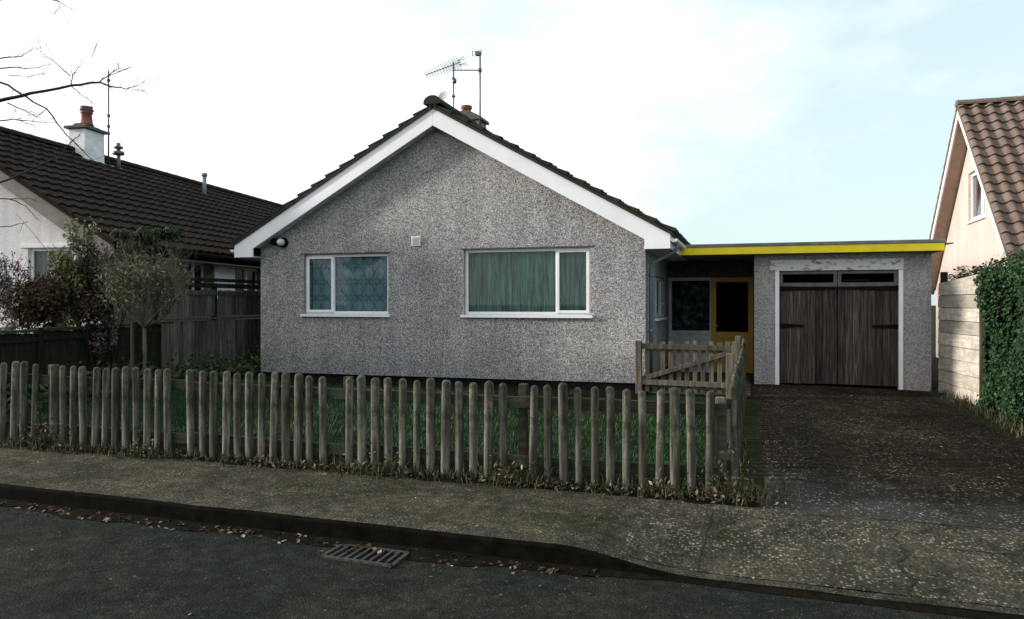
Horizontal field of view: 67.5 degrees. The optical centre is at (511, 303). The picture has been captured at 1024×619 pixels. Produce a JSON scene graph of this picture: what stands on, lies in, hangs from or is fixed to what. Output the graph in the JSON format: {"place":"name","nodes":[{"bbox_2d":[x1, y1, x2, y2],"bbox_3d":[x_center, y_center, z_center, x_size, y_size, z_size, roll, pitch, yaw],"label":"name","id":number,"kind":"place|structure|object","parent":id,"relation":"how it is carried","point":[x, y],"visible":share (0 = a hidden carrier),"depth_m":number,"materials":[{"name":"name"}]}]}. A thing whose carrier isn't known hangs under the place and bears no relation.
{"place":"outdoors","nodes":[
{"label":"outdoors","id":0,"kind":"place"},
{"bbox_2d":[6,377,718,487],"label":"lawn","id":1,"kind":"structure","parent":0,"point":[698,399],"depth_m":9.62,"materials":[{"name":"green plant"}]},
{"bbox_2d":[130,322,133,396],"bbox_3d":[-5.853,0.916,11.800,0.040,1.247,0.040,0,0,17],"label":"garden stake","id":2,"kind":"object","parent":1,"relation":"on","point":[131,345],"visible":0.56,"depth_m":11.78,"materials":[{"name":"brown wood"}]},
{"bbox_2d":[6,340,260,411],"bbox_3d":[-6.016,1.107,13.088,0.899,0.780,7.583,0,0,17],"label":"ground cover","id":3,"kind":"object","parent":1,"relation":"on","point":[244,366],"visible":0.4,"depth_m":13.62,"materials":[{"name":"green plant"}]},
{"bbox_2d":[88,214,202,398],"bbox_3d":[-5.515,0.076,11.628,1.554,2.839,2.000,0,0,-33],"label":"ornamental tree","id":4,"kind":"object","parent":1,"relation":"on","point":[154,282],"visible":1,"depth_m":11.47,"materials":[{"name":"green plant"}]},
{"bbox_2d":[0,506,979,618],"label":"road","id":5,"kind":"structure","parent":0,"point":[54,574],"depth_m":4.61,"materials":[{"name":"grey asphalt"}]},
{"bbox_2d":[320,544,409,567],"bbox_3d":[-0.983,1.700,5.176,0.568,0.015,0.293,0,0,21],"label":"drain grating","id":6,"kind":"object","parent":5,"relation":"on","point":[384,559],"visible":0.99,"depth_m":5.14,"materials":[{"name":"metal"}]},
{"bbox_2d":[0,480,1023,616],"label":"kerb","id":7,"kind":"structure","parent":5,"relation":"on","point":[528,548],"depth_m":5.35,"materials":[{"name":"grey concrete"}]},
{"bbox_2d":[0,499,1023,618],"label":"gutter silt","id":8,"kind":"object","parent":5,"relation":"on","point":[423,554],"visible":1,"depth_m":5.10,"materials":[{"name":"soil"}]},
{"bbox_2d":[0,387,1023,616],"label":"fallen leaves","id":9,"kind":"object","parent":5,"relation":"on","point":[369,544],"visible":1,"depth_m":5.55,"materials":[{"name":"brown plant"}]},
{"bbox_2d":[0,444,1023,608],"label":"pavement","id":10,"kind":"structure","parent":0,"point":[908,559],"depth_m":5.59,"materials":[{"name":"concrete"}]},
{"bbox_2d":[0,0,1023,304],"label":"sky","id":11,"kind":"structure","parent":0,"point":[718,121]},
{"bbox_2d":[176,333,1023,507],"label":"garden soil","id":12,"kind":"structure","parent":0,"point":[751,430],"depth_m":10.11,"materials":[{"name":"brown soil"}]},
{"bbox_2d":[0,251,35,333],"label":"frosted shrub","id":13,"kind":"object","parent":12,"relation":"on","point":[7,284],"visible":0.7,"depth_m":11.75,"materials":[{"name":"brown plant"}]},
{"bbox_2d":[2,259,78,333],"bbox_3d":[-7.425,0.378,11.996,0.988,2.156,1.068,0,0,17],"label":"russet shrub","id":14,"kind":"object","parent":12,"relation":"on","point":[42,299],"visible":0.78,"depth_m":11.80,"materials":[{"name":"brown plant"}]},
{"bbox_2d":[17,215,121,323],"bbox_3d":[-7.112,-0.019,12.443,1.586,2.932,1.588,0,0,-32],"label":"silver shrub","id":15,"kind":"object","parent":12,"relation":"on","point":[72,237],"visible":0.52,"depth_m":12.61,"materials":[{"name":"green plant"}]},
{"bbox_2d":[35,240,107,330],"bbox_3d":[-7.035,0.219,12.229,0.670,2.477,1.033,0,0,17],"label":"variegated shrub","id":16,"kind":"object","parent":12,"relation":"on","point":[63,261],"visible":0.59,"depth_m":12.11,"materials":[{"name":"green plant"}]},
{"bbox_2d":[0,0,164,231],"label":"bare tree","id":17,"kind":"object","parent":12,"relation":"on","point":[26,95],"visible":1,"depth_m":8.93,"materials":[{"name":"brown plant"}]},
{"bbox_2d":[0,322,173,403],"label":"panel fence","id":18,"kind":"object","parent":12,"relation":"on","point":[41,346],"visible":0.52,"depth_m":11.78,"materials":[{"name":"brown wood"}]},
{"bbox_2d":[59,234,119,369],"bbox_3d":[-6.755,0.182,12.115,0.894,2.553,1.134,0,0,17],"label":"red brown shrub","id":19,"kind":"object","parent":12,"relation":"on","point":[95,309],"visible":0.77,"depth_m":12.14,"materials":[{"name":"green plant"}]},
{"bbox_2d":[55,240,146,376],"bbox_3d":[-6.391,0.192,12.558,0.954,2.528,1.640,0,0,33],"label":"pale shrub","id":20,"kind":"object","parent":12,"relation":"on","point":[114,338],"visible":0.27,"depth_m":12.49,"materials":[{"name":"green plant"}]},
{"bbox_2d":[0,66,283,359],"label":"bungalow","id":21,"kind":"object","parent":12,"relation":"on","point":[217,219],"visible":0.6,"depth_m":16.94,"materials":[{"name":"tile"}]},
{"bbox_2d":[31,248,77,281],"bbox_3d":[-8.426,-0.452,14.510,1.450,1.190,0.170,0,0,9],"label":"window","id":22,"kind":"structure","parent":21,"relation":"in","point":[39,256],"depth_m":14.63,"materials":[{"name":"glass"}]},
{"bbox_2d":[186,263,202,289],"bbox_3d":[-7.192,-0.517,17.229,0.133,0.820,0.802,0,0,15],"label":"window","id":23,"kind":"structure","parent":21,"relation":"in","point":[198,273],"depth_m":17.35,"materials":[{"name":"glass"}]},
{"bbox_2d":[236,267,256,290],"bbox_3d":[-6.819,-0.567,19.499,0.205,0.720,1.202,0,0,15],"label":"window","id":24,"kind":"structure","parent":21,"relation":"in","point":[241,273],"depth_m":19.51,"materials":[{"name":"glass"}]},
{"bbox_2d":[151,277,260,377],"bbox_3d":[-5.119,0.552,17.368,0.200,2.095,8.030,0,0,17],"label":"panel fence","id":25,"kind":"object","parent":12,"relation":"on","point":[186,339],"visible":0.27,"depth_m":14.92,"materials":[{"name":"brown wood"}]},
{"bbox_2d":[0,361,726,493],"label":"picket fence","id":26,"kind":"object","parent":12,"relation":"on","point":[19,378],"visible":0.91,"depth_m":7.11,"materials":[{"name":"brown wood"}]},
{"bbox_2d":[7,430,755,506],"bbox_3d":[-2.179,1.541,7.439,8.660,0.156,0.760,0,0,17],"label":"flower bed","id":27,"kind":"object","parent":12,"relation":"on","point":[693,500],"visible":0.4,"depth_m":6.68,"materials":[{"name":"soil"}]},
{"bbox_2d":[207,372,646,399],"bbox_3d":[-1.842,1.446,13.566,8.300,0.163,1.350,0,0,17],"label":"border","id":28,"kind":"object","parent":12,"relation":"on","point":[513,390],"visible":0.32,"depth_m":13.37,"materials":[{"name":"soil"}]},
{"bbox_2d":[230,50,690,390],"bbox_3d":[-0.071,-1.682,18.201,8.648,7.164,9.310,0,0,17],"label":"bungalow","id":29,"kind":"object","parent":12,"relation":"on","point":[439,238],"visible":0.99,"depth_m":13.94,"materials":[{"name":"grey concrete"}]},
{"bbox_2d":[300,253,390,316],"bbox_3d":[-3.150,-0.345,14.656,1.900,1.200,0.285,0,0,17],"label":"window","id":30,"kind":"structure","parent":29,"relation":"in","point":[337,285],"depth_m":14.73,"materials":[{"name":"glass"}]},
{"bbox_2d":[460,247,592,317],"bbox_3d":[0.262,-0.360,13.605,2.420,1.230,0.282,0,0,17],"label":"window","id":31,"kind":"structure","parent":29,"relation":"in","point":[530,282],"depth_m":13.68,"materials":[{"name":"glass"}]},
{"bbox_2d":[655,277,667,320],"bbox_3d":[2.886,-0.095,15.094,0.190,0.850,1.750,0,0,17],"label":"window","id":32,"kind":"structure","parent":29,"relation":"in","point":[657,279],"depth_m":15.43,"materials":[{"name":"plastic"}]},
{"bbox_2d":[0,388,1023,507],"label":"weeds","id":33,"kind":"object","parent":12,"relation":"on","point":[736,492],"visible":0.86,"depth_m":6.94,"materials":[{"name":"green plant"}]},
{"bbox_2d":[635,340,731,393],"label":"garden gate","id":34,"kind":"structure","parent":12,"relation":"on","point":[646,380],"depth_m":12.43,"materials":[{"name":"brown wood"}]},
{"bbox_2d":[715,336,745,488],"bbox_3d":[2.731,1.156,9.329,0.185,1.277,6.091,0,0,18],"label":"picket fence","id":35,"kind":"object","parent":12,"relation":"on","point":[736,380],"visible":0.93,"depth_m":7.45,"materials":[{"name":"brown wood"}]},
{"bbox_2d":[668,239,953,390],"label":"garage","id":36,"kind":"structure","parent":12,"relation":"on","point":[845,312],"depth_m":14.00,"materials":[{"name":"concrete"}]},
{"bbox_2d":[711,277,752,372],"bbox_3d":[4.638,0.457,16.129,0.844,2.013,0.101,0,0,17],"label":"porch door","id":37,"kind":"structure","parent":36,"relation":"in","point":[731,297],"depth_m":16.15,"materials":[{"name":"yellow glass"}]},
{"bbox_2d":[779,271,836,383],"bbox_3d":[5.409,0.444,14.080,1.048,2.067,0.104,0,0,17],"label":"garage door","id":38,"kind":"structure","parent":36,"relation":"in","point":[807,309],"depth_m":14.06,"materials":[{"name":"brown wood"}]},
{"bbox_2d":[837,270,897,386],"bbox_3d":[6.422,0.445,13.768,1.048,2.069,0.104,0,0,17],"label":"garage door","id":39,"kind":"structure","parent":36,"relation":"in","point":[867,314],"depth_m":13.77,"materials":[{"name":"brown wood"}]},
{"bbox_2d":[938,272,984,404],"bbox_3d":[7.296,0.525,12.509,0.170,2.150,2.000,0,0,15],"label":"boarded fence","id":40,"kind":"object","parent":12,"relation":"on","point":[960,364],"visible":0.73,"depth_m":12.35,"materials":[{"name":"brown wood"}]},
{"bbox_2d":[929,95,1023,357],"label":"house","id":41,"kind":"structure","parent":12,"relation":"on","point":[978,218],"depth_m":18.03,"materials":[{"name":"paint"}]},
{"bbox_2d":[965,172,985,223],"bbox_3d":[11.182,-2.595,18.374,0.190,1.250,1.500,0,0,17],"label":"window","id":42,"kind":"structure","parent":41,"relation":"in","point":[973,219],"depth_m":18.89,"materials":[{"name":"plastic"}]},
{"bbox_2d":[948,249,1023,425],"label":"ivy hedge","id":43,"kind":"object","parent":12,"relation":"on","point":[1001,303],"visible":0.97,"depth_m":10.92,"materials":[{"name":"green plant"}]},
{"bbox_2d":[648,371,750,397],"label":"path","id":44,"kind":"structure","parent":0,"point":[748,390],"depth_m":14.22,"materials":[{"name":"concrete"}]},
{"bbox_2d":[633,305,1022,608],"bbox_3d":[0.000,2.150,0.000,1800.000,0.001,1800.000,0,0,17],"label":"ground","id":45,"kind":"structure","parent":0,"point":[933,318],"depth_m":56.62,"materials":[{"name":"grey concrete"}]},
{"bbox_2d":[756,384,1023,530],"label":"driveway","id":46,"kind":"structure","parent":0,"point":[913,463],"depth_m":7.87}
]}

